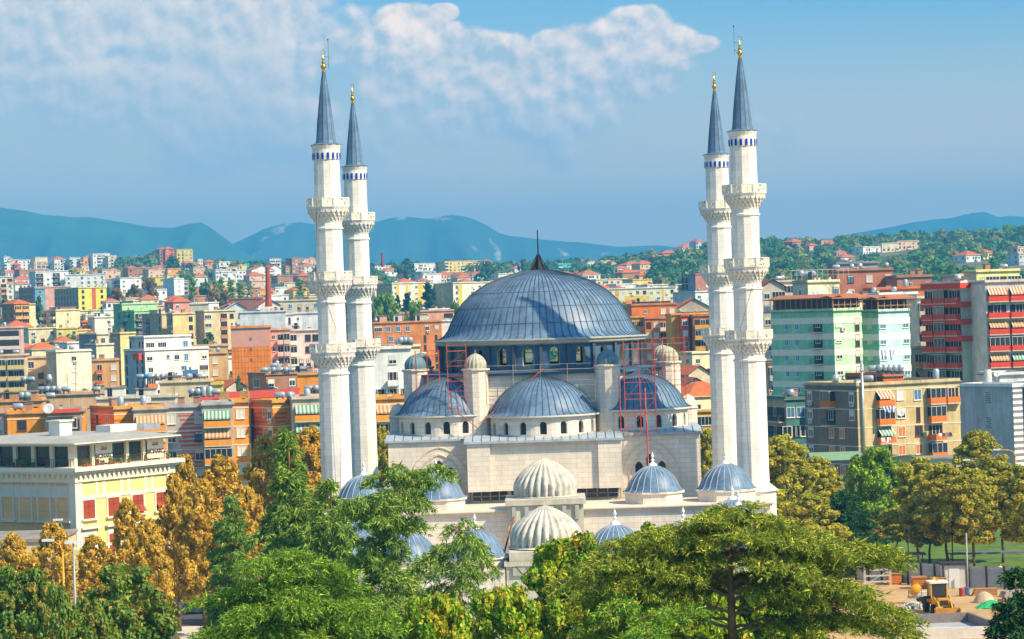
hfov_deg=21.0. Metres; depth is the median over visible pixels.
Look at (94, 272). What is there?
house
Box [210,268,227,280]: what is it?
house
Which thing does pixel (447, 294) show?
apartment building
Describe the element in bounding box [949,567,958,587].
door
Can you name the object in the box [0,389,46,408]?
apartment building
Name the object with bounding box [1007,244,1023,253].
house
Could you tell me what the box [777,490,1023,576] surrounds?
park lawn
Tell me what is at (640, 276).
house
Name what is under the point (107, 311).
house
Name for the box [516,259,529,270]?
hill tree
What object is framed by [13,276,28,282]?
house
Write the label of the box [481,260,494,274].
hill tree
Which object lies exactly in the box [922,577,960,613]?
backhoe loader
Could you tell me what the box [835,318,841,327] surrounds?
window
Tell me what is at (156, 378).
water tank
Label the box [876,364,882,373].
water tank
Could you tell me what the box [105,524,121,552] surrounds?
window
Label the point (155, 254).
hill tree
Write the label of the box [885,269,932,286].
apartment building
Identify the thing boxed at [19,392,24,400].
water tank
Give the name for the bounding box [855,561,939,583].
corrugated fence
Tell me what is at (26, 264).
house
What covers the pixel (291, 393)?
water tank
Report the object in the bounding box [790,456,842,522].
plane tree
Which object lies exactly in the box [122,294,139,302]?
house
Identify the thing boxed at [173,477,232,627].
plane tree
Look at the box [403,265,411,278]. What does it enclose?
hill tree
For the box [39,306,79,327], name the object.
apartment building
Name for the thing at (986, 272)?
apartment building
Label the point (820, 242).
house
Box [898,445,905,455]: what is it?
window
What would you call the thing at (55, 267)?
house
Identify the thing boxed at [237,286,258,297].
house
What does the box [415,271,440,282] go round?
house
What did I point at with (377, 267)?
house
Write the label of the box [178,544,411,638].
cedar tree
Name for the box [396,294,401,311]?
conifer tree
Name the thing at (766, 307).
window
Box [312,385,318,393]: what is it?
water tank
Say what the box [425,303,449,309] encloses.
house
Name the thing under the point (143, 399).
water tank
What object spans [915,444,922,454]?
window
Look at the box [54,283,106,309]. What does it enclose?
apartment building
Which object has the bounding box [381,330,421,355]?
apartment building
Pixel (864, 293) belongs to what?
apartment building
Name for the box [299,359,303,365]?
window
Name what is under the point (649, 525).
magnolia tree
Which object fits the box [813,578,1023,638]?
ground dirt
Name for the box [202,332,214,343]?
broadleaf tree
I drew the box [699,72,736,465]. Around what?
minaret
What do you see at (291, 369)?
water tank
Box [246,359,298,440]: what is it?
apartment building
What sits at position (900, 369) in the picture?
water tank
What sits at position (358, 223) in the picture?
minaret
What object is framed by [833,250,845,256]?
house
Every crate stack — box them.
[886,572,901,584]
[910,576,928,588]
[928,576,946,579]
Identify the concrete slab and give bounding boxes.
[916,622,976,628]
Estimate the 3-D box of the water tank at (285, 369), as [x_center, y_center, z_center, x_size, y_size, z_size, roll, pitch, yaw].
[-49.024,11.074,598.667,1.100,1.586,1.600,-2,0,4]
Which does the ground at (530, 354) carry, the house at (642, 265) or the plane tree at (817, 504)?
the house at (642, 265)
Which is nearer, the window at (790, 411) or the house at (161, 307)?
the window at (790, 411)
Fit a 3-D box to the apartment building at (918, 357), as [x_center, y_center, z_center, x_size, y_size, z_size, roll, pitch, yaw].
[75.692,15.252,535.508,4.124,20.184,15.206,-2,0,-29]
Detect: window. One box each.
[0,420,3,429]
[17,420,26,430]
[71,355,76,360]
[81,497,99,520]
[81,526,101,556]
[105,495,120,518]
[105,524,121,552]
[111,364,115,369]
[111,375,115,380]
[130,492,147,513]
[146,354,152,360]
[148,366,153,372]
[154,490,166,512]
[167,414,175,424]
[168,432,175,442]
[168,451,176,457]
[169,365,174,371]
[174,353,179,359]
[184,353,188,360]
[194,413,201,423]
[194,432,202,441]
[195,450,203,460]
[196,469,203,478]
[199,364,207,370]
[202,352,206,358]
[205,314,210,318]
[205,323,211,327]
[212,358,217,363]
[213,369,218,375]
[236,409,244,418]
[236,427,245,437]
[237,445,246,455]
[238,464,246,474]
[251,408,254,422]
[252,427,254,440]
[253,379,259,387]
[267,409,271,419]
[268,379,273,386]
[268,427,272,437]
[289,378,294,385]
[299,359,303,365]
[305,334,310,340]
[312,334,317,340]
[374,327,381,331]
[388,355,396,364]
[405,326,409,331]
[472,491,508,500]
[577,488,618,496]
[635,462,642,472]
[646,454,653,465]
[658,461,665,468]
[661,308,665,313]
[695,357,699,363]
[696,401,700,409]
[697,416,710,425]
[764,292,769,299]
[764,305,769,311]
[765,318,770,324]
[772,291,784,297]
[782,426,800,435]
[784,351,788,361]
[785,336,788,345]
[786,367,789,376]
[786,407,795,417]
[792,425,805,436]
[794,320,798,329]
[795,351,799,361]
[796,407,804,417]
[807,391,811,401]
[807,409,812,419]
[808,427,813,437]
[809,445,813,452]
[817,288,822,293]
[829,428,833,438]
[829,446,834,451]
[834,287,838,293]
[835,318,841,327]
[836,335,841,342]
[836,350,842,359]
[837,366,842,375]
[839,428,844,438]
[840,465,845,475]
[848,276,853,282]
[848,392,854,402]
[849,410,854,420]
[855,318,859,330]
[855,334,860,346]
[856,350,860,362]
[866,275,872,282]
[896,390,903,400]
[896,408,905,418]
[898,426,905,436]
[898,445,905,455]
[913,389,921,400]
[915,425,922,436]
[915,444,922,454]
[916,407,920,421]
[986,276,999,279]
[1008,275,1021,278]
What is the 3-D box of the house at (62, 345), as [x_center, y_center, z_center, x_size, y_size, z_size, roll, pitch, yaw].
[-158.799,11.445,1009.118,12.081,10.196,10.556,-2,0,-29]
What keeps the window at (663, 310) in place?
in the apartment building at (648, 318)
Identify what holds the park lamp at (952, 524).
on the ground dirt
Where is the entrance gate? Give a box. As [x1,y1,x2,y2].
[504,505,581,637]
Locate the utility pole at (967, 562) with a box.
[965,533,968,586]
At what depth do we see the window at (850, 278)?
629.41 m
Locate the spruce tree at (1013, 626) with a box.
[980,565,1023,638]
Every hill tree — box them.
[144,251,159,258]
[167,256,178,261]
[184,263,195,268]
[394,264,403,276]
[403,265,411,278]
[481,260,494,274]
[491,264,502,273]
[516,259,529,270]
[544,259,550,269]
[833,235,851,245]
[857,234,872,239]
[1002,224,1014,230]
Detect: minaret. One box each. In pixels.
[306,39,355,497]
[341,84,380,477]
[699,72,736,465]
[722,25,772,484]
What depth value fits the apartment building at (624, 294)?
1300.85 m
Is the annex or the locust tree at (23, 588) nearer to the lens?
the locust tree at (23, 588)
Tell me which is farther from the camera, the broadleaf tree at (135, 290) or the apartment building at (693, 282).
the broadleaf tree at (135, 290)
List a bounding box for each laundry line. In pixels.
[876,350,893,360]
[879,406,893,411]
[881,437,892,442]
[937,432,952,436]
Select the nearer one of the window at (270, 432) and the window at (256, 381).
the window at (270, 432)
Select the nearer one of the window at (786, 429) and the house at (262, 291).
the window at (786, 429)
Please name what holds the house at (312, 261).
on the ground at (530, 354)
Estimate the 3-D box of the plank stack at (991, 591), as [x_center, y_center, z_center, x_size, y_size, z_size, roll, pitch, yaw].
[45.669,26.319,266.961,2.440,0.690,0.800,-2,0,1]
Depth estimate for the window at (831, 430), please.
446.32 m
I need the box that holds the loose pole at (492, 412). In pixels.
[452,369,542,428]
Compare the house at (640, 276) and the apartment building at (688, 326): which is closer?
the apartment building at (688, 326)
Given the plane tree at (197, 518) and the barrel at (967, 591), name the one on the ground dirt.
the barrel at (967, 591)
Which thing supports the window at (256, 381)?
in the apartment building at (268, 381)
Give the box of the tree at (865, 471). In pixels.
[838,445,912,523]
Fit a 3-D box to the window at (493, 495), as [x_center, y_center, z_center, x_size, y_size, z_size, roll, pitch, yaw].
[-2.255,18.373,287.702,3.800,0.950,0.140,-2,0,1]
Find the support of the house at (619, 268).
on the ground at (530, 354)
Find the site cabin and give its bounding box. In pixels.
[938,561,968,587]
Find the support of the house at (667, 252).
on the ground at (530, 354)
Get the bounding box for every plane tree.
[0,532,41,635]
[31,521,78,603]
[67,534,116,600]
[106,497,155,608]
[125,517,174,609]
[155,472,200,630]
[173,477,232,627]
[174,453,196,533]
[198,453,258,569]
[231,485,266,580]
[242,434,279,552]
[291,424,321,519]
[377,425,389,485]
[700,428,712,479]
[768,433,819,516]
[778,492,853,540]
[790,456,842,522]
[869,518,884,537]
[876,507,909,545]
[880,456,946,562]
[895,488,951,563]
[912,462,978,560]
[941,467,1004,566]
[951,429,1009,520]
[981,459,1023,562]
[989,463,1023,542]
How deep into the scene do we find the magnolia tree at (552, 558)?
134.23 m
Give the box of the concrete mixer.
[907,583,922,602]
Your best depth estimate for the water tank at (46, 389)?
538.51 m
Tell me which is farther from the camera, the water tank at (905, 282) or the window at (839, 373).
the water tank at (905, 282)
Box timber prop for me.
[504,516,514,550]
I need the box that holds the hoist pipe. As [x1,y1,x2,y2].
[619,374,648,463]
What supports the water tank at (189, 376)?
on the apartment building at (180, 386)
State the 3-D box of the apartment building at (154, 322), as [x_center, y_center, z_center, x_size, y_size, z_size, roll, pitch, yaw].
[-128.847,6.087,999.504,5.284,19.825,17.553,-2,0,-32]
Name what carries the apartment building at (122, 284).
on the ground at (530, 354)
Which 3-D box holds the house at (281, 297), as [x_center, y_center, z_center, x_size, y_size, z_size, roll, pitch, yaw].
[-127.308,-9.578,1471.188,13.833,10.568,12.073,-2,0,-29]
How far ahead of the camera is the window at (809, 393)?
451.91 m
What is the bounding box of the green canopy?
[808,451,861,491]
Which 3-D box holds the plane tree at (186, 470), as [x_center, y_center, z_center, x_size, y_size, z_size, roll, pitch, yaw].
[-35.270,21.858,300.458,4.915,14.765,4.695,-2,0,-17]
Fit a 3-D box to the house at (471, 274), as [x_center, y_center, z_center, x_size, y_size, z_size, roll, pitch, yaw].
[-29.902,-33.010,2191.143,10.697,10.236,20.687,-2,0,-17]
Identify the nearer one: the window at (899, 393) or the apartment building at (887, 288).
the window at (899, 393)
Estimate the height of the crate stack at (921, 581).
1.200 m
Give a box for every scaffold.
[415,350,439,398]
[446,344,467,411]
[485,362,595,404]
[623,340,656,432]
[651,336,686,398]
[864,568,891,585]
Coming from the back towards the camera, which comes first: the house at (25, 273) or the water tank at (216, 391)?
the house at (25, 273)
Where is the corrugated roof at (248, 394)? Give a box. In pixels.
[200,388,299,401]
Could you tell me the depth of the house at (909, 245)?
2209.18 m
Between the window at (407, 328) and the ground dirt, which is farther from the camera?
the window at (407, 328)
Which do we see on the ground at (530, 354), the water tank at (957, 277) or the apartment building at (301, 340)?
the apartment building at (301, 340)
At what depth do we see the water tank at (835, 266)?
633.04 m
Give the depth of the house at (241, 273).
2123.70 m
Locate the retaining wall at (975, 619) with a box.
[915,612,989,625]
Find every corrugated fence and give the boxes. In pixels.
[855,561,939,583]
[968,565,1022,589]
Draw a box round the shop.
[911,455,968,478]
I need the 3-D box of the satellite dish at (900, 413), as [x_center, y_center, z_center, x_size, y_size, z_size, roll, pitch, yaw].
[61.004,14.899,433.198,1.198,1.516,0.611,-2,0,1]
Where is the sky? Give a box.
[0,0,1023,246]
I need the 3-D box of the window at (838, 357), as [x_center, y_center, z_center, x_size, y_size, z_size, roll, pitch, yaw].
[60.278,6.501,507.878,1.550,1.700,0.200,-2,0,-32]
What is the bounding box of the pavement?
[122,626,202,638]
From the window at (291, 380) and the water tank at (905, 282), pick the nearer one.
the water tank at (905, 282)
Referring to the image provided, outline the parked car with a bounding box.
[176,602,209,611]
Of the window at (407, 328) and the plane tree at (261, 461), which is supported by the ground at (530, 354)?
the plane tree at (261, 461)
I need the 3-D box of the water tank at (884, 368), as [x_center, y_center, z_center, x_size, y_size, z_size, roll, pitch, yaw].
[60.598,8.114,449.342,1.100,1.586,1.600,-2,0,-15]
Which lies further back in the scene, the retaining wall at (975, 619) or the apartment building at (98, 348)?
the apartment building at (98, 348)
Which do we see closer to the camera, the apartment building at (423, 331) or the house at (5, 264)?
the apartment building at (423, 331)
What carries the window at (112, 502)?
in the hotel
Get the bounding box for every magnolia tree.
[400,591,475,638]
[470,582,556,638]
[515,530,603,638]
[565,563,660,638]
[620,520,664,565]
[656,562,754,638]
[673,619,724,638]
[734,568,824,638]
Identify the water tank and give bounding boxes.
[14,403,23,410]
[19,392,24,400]
[21,376,26,383]
[24,392,30,400]
[26,376,34,383]
[38,386,44,393]
[44,386,49,393]
[46,376,52,383]
[46,392,54,400]
[50,386,56,393]
[56,386,60,393]
[61,386,70,393]
[92,386,100,393]
[117,396,123,405]
[136,374,143,380]
[140,395,146,404]
[148,374,154,380]
[154,374,159,380]
[159,373,165,379]
[185,373,192,379]
[188,388,194,396]
[194,388,200,395]
[198,374,205,378]
[201,386,206,396]
[207,386,212,396]
[211,389,220,396]
[260,367,267,373]
[271,367,275,373]
[274,392,284,398]
[276,367,282,373]
[283,367,288,373]
[286,391,294,398]
[287,367,294,373]
[304,385,312,393]
[304,388,309,395]
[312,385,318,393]
[398,337,403,344]
[403,337,407,344]
[407,337,412,345]
[786,389,794,396]
[798,271,803,278]
[831,375,838,382]
[832,265,839,268]
[863,375,873,381]
[868,365,876,373]
[871,287,876,292]
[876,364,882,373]
[882,364,887,373]
[887,364,892,373]
[892,364,897,373]
[897,364,903,373]
[903,279,907,285]
[933,369,938,378]
[954,275,960,280]
[999,264,1007,268]
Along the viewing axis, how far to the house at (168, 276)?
1884.31 m
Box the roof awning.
[51,408,79,412]
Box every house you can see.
[1,256,10,271]
[2,270,13,277]
[10,258,17,269]
[10,320,34,327]
[12,263,20,269]
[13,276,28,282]
[13,281,29,290]
[14,268,43,277]
[16,259,31,268]
[24,324,56,344]
[24,342,61,355]
[30,256,47,268]
[33,261,47,269]
[49,256,65,268]
[49,336,75,345]
[50,265,63,270]
[55,323,76,338]
[57,341,78,349]
[68,254,80,269]
[69,268,83,273]
[75,323,90,335]
[75,331,95,340]
[76,265,88,273]
[77,324,91,330]
[80,309,100,314]
[80,320,87,326]
[81,257,90,268]
[82,311,110,319]
[87,253,109,267]
[88,269,99,273]
[97,266,116,278]
[101,308,112,315]
[102,298,120,309]
[105,254,116,267]
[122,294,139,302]
[123,265,158,277]
[125,300,140,302]
[135,294,159,304]
[142,275,164,285]
[142,288,167,299]
[143,266,165,276]
[148,300,164,309]
[155,247,163,264]
[159,294,173,304]
[163,272,178,278]
[164,246,173,264]
[164,267,180,274]
[164,295,189,300]
[174,248,192,265]
[181,261,196,269]
[187,293,205,302]
[188,297,218,309]
[190,265,204,274]
[190,273,208,286]
[195,259,202,266]
[203,259,213,268]
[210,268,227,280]
[213,263,218,269]
[214,259,229,268]
[217,276,235,287]
[220,302,230,309]
[221,271,236,281]
[222,267,237,270]
[228,356,231,374]
[232,269,245,279]
[234,264,246,269]
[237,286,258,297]
[243,272,264,281]
[246,266,273,275]
[246,279,264,288]
[259,285,274,294]
[261,294,288,299]
[265,257,280,267]
[266,265,280,274]
[271,274,293,283]
[271,287,287,294]
[280,281,294,288]
[282,264,290,272]
[285,257,304,272]
[285,286,308,298]
[292,272,307,284]
[295,292,315,298]
[303,294,316,298]
[304,259,315,264]
[304,262,314,272]
[371,265,384,270]
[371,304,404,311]
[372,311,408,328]
[380,268,396,276]
[392,278,414,282]
[413,262,434,271]
[414,271,436,279]
[414,278,430,281]
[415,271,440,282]
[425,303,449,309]
[436,271,452,282]
[438,259,480,271]
[450,272,469,282]
[451,274,470,281]
[456,279,474,281]
[468,271,483,280]
[479,259,490,266]
[491,270,512,278]
[508,266,520,272]
[551,262,571,268]
[576,270,599,278]
[579,260,596,265]
[590,277,627,285]
[606,279,638,287]
[613,266,628,273]
[615,269,639,277]
[619,261,634,268]
[622,275,652,284]
[630,260,650,269]
[634,273,646,278]
[636,279,668,287]
[644,254,668,259]
[658,250,674,254]
[668,284,681,291]
[674,243,688,250]
[677,341,709,370]
[681,381,710,409]
[689,239,703,248]
[783,238,803,249]
[805,243,816,251]
[815,239,832,245]
[823,241,833,246]
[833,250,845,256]
[834,253,854,260]
[846,243,881,254]
[876,241,899,252]
[891,237,918,249]
[952,251,980,262]
[981,249,993,259]
[1006,253,1023,264]
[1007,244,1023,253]
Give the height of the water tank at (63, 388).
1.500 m
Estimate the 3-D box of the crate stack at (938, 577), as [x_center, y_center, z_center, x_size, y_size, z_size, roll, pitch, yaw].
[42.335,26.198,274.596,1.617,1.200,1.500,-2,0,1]
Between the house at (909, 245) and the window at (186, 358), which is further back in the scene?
the house at (909, 245)
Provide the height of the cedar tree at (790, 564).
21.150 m
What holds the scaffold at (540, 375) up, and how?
on the mosque
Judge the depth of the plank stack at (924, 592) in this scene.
268.12 m
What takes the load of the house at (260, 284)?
on the ground at (530, 354)
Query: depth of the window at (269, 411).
447.30 m
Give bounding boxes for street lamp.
[42,539,64,585]
[53,519,63,529]
[64,541,81,603]
[962,459,979,533]
[993,449,1017,513]
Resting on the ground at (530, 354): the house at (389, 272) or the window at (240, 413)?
the house at (389, 272)
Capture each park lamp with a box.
[905,528,909,559]
[949,522,953,560]
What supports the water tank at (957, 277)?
on the apartment building at (972, 329)
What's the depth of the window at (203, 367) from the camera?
709.91 m
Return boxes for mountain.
[0,208,260,265]
[234,215,674,270]
[828,212,1023,239]
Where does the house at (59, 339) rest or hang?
on the ground at (530, 354)
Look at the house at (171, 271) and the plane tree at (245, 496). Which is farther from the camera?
the house at (171, 271)
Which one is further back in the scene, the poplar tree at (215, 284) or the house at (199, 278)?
the house at (199, 278)
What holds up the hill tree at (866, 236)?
on the ground at (530, 354)
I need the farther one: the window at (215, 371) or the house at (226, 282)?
the house at (226, 282)
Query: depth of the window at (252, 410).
452.41 m
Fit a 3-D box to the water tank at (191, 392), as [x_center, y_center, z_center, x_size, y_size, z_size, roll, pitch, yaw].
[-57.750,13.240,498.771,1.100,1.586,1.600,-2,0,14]
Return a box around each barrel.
[959,588,964,596]
[963,587,969,595]
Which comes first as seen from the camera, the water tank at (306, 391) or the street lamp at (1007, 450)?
the street lamp at (1007, 450)
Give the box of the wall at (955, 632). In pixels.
[920,626,992,638]
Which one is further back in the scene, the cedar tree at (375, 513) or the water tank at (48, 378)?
the water tank at (48, 378)
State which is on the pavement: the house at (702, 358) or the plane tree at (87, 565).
the plane tree at (87, 565)
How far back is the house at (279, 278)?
2059.72 m
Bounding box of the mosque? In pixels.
[385,230,702,503]
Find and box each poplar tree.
[189,272,196,295]
[212,280,218,293]
[216,277,225,295]
[225,279,235,297]
[235,282,245,297]
[246,285,253,297]
[294,278,305,294]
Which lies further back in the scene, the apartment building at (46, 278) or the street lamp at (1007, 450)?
the apartment building at (46, 278)
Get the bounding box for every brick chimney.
[265,267,272,306]
[381,253,384,266]
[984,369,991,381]
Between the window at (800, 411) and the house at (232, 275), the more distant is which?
the house at (232, 275)
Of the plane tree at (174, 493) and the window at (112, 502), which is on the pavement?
the plane tree at (174, 493)
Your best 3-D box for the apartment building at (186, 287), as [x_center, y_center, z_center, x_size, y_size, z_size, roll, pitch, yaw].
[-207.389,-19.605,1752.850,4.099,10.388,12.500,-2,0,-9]
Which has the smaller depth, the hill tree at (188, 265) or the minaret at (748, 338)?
the minaret at (748, 338)
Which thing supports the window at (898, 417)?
in the apartment building at (845, 415)
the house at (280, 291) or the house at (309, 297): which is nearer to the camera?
the house at (309, 297)
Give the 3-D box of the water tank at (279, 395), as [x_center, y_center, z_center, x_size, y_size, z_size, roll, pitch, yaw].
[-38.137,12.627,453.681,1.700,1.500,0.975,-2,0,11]
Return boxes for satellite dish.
[42,403,53,414]
[897,410,904,418]
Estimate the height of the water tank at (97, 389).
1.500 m
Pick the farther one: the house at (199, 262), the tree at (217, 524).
the house at (199, 262)
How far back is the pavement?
257.99 m
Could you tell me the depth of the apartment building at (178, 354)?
707.53 m
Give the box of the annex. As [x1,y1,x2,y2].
[0,529,92,596]
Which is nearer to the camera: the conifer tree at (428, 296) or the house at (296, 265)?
the conifer tree at (428, 296)
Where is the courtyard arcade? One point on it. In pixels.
(653, 491)
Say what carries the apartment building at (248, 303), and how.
on the ground at (530, 354)
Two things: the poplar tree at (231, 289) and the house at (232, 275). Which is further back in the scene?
the house at (232, 275)
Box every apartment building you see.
[0,273,13,314]
[0,299,35,327]
[0,323,24,353]
[0,353,46,397]
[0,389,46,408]
[0,392,12,434]
[5,403,87,434]
[18,283,70,309]
[29,269,68,286]
[38,377,104,430]
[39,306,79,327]
[45,343,92,390]
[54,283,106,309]
[65,270,105,287]
[78,333,108,348]
[83,336,114,358]
[87,313,113,339]
[87,398,170,457]
[91,354,119,389]
[94,382,179,404]
[106,273,141,296]
[110,323,135,384]
[113,302,157,335]
[124,334,208,393]
[142,309,166,335]
[158,370,214,401]
[162,297,190,312]
[163,275,183,294]
[163,395,234,501]
[165,309,194,344]
[184,280,188,294]
[189,297,208,332]
[191,340,228,379]
[195,303,236,349]
[209,341,227,379]
[209,381,224,390]
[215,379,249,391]
[223,303,247,321]
[227,397,250,484]
[229,315,290,390]
[230,292,264,310]
[239,303,294,328]
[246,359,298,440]
[249,388,319,496]
[252,299,279,310]
[267,362,309,371]
[273,295,317,312]
[290,319,318,371]
[293,309,317,328]
[296,360,318,393]
[372,313,442,368]
[374,337,412,393]
[375,378,403,475]
[376,280,433,307]
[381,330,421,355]
[417,302,454,319]
[433,279,490,307]
[442,316,453,336]
[607,283,675,302]
[626,297,676,363]
[664,307,708,351]
[673,291,708,304]
[676,298,708,312]
[680,273,707,291]
[680,365,709,382]
[681,376,701,386]
[697,409,711,430]
[761,279,785,358]
[765,359,772,394]
[766,293,916,394]
[766,388,806,467]
[776,270,794,295]
[790,272,841,294]
[801,360,961,480]
[826,259,879,268]
[826,265,894,293]
[832,286,867,306]
[843,372,905,381]
[861,275,923,295]
[867,289,919,295]
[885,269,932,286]
[906,296,925,345]
[910,346,926,376]
[920,279,1023,443]
[941,274,963,281]
[957,382,1023,478]
[961,256,1021,280]
[977,370,1023,381]
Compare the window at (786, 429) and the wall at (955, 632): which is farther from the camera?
the window at (786, 429)
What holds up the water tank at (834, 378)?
on the apartment building at (845, 415)
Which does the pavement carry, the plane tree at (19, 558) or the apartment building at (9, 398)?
the plane tree at (19, 558)
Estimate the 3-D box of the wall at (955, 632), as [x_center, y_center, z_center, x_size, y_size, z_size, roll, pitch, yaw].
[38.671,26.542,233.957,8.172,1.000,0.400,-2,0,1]
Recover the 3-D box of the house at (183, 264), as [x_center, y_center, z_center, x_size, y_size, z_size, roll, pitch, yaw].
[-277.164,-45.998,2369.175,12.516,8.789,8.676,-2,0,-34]
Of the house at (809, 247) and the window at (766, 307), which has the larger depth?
the house at (809, 247)
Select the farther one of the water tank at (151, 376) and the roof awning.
the water tank at (151, 376)
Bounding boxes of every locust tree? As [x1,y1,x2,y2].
[0,564,59,638]
[24,582,82,638]
[52,595,121,638]
[81,560,180,638]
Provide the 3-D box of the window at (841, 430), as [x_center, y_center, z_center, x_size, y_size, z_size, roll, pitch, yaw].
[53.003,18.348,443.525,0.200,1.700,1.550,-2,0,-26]
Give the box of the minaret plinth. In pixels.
[754,483,778,515]
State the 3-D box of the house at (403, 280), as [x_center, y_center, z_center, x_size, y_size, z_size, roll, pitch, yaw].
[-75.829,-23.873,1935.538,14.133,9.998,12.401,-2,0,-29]
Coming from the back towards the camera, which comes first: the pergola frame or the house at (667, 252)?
the house at (667, 252)
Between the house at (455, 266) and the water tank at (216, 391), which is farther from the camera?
the house at (455, 266)
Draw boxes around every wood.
[0,253,316,286]
[370,256,622,282]
[618,234,869,284]
[832,227,1023,281]
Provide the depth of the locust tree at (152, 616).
167.33 m
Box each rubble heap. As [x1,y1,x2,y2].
[899,600,930,608]
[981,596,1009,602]
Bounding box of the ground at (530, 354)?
[0,240,1023,638]
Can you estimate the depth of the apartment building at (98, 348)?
803.31 m
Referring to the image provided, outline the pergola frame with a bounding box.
[790,268,850,280]
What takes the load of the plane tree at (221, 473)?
on the ground at (530, 354)
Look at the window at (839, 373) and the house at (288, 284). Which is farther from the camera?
the house at (288, 284)
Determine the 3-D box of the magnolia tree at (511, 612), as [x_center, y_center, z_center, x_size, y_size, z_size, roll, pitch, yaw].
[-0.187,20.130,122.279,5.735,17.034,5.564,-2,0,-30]
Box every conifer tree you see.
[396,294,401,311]
[400,293,410,311]
[420,282,435,308]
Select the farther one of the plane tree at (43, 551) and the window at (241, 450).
the window at (241, 450)
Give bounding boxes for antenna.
[66,389,73,405]
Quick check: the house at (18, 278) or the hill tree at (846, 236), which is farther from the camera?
the hill tree at (846, 236)
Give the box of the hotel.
[0,419,184,609]
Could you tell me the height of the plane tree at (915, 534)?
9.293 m
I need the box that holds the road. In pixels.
[174,611,210,625]
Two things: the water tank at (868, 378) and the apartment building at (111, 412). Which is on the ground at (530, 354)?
the apartment building at (111, 412)
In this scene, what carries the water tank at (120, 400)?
on the apartment building at (111, 412)
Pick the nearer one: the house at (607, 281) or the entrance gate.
the entrance gate
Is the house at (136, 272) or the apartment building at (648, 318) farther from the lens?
the house at (136, 272)
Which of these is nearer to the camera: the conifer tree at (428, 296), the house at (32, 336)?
the house at (32, 336)
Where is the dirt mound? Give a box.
[973,591,993,603]
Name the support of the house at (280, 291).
on the ground at (530, 354)
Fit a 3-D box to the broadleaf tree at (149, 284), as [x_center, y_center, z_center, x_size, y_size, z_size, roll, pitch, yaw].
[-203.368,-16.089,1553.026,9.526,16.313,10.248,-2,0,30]
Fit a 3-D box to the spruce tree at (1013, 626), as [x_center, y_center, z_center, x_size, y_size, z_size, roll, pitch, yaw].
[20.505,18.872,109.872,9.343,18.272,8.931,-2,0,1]
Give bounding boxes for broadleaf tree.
[0,294,8,307]
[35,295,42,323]
[110,288,125,302]
[125,284,141,297]
[141,277,158,296]
[199,280,210,294]
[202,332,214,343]
[206,290,219,301]
[217,290,231,306]
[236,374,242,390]
[403,310,409,320]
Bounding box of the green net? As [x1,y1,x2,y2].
[974,600,997,608]
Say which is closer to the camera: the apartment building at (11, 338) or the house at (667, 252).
the apartment building at (11, 338)
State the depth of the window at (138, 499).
280.32 m
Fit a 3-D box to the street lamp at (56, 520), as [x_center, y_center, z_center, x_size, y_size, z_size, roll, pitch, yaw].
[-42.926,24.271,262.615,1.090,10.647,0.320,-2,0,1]
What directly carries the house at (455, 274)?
on the ground at (530, 354)
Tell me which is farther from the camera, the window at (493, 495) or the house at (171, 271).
the house at (171, 271)
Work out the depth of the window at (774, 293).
639.79 m
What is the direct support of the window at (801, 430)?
in the apartment building at (785, 414)
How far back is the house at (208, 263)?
2524.68 m
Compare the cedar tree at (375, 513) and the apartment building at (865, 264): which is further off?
the apartment building at (865, 264)
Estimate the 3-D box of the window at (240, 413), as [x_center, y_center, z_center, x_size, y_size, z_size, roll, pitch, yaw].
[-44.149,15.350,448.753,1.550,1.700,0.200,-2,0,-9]
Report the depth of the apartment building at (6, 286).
1504.60 m
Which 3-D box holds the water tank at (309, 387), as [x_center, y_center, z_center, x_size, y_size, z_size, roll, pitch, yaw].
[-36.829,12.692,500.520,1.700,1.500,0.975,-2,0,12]
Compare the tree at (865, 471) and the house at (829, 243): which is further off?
the house at (829, 243)
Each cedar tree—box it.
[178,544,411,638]
[197,492,259,638]
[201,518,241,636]
[240,427,330,624]
[294,477,383,637]
[325,461,464,638]
[409,516,504,623]
[540,499,931,638]
[583,594,714,638]
[819,487,891,576]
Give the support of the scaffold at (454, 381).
on the mosque
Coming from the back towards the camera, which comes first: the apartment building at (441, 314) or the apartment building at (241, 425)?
the apartment building at (441, 314)
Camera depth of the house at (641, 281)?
1602.80 m
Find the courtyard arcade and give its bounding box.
[315,451,774,638]
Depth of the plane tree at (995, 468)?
298.66 m
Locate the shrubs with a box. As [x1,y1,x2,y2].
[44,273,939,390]
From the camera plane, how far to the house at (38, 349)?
970.41 m
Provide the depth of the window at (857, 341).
510.21 m
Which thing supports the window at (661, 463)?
in the mosque

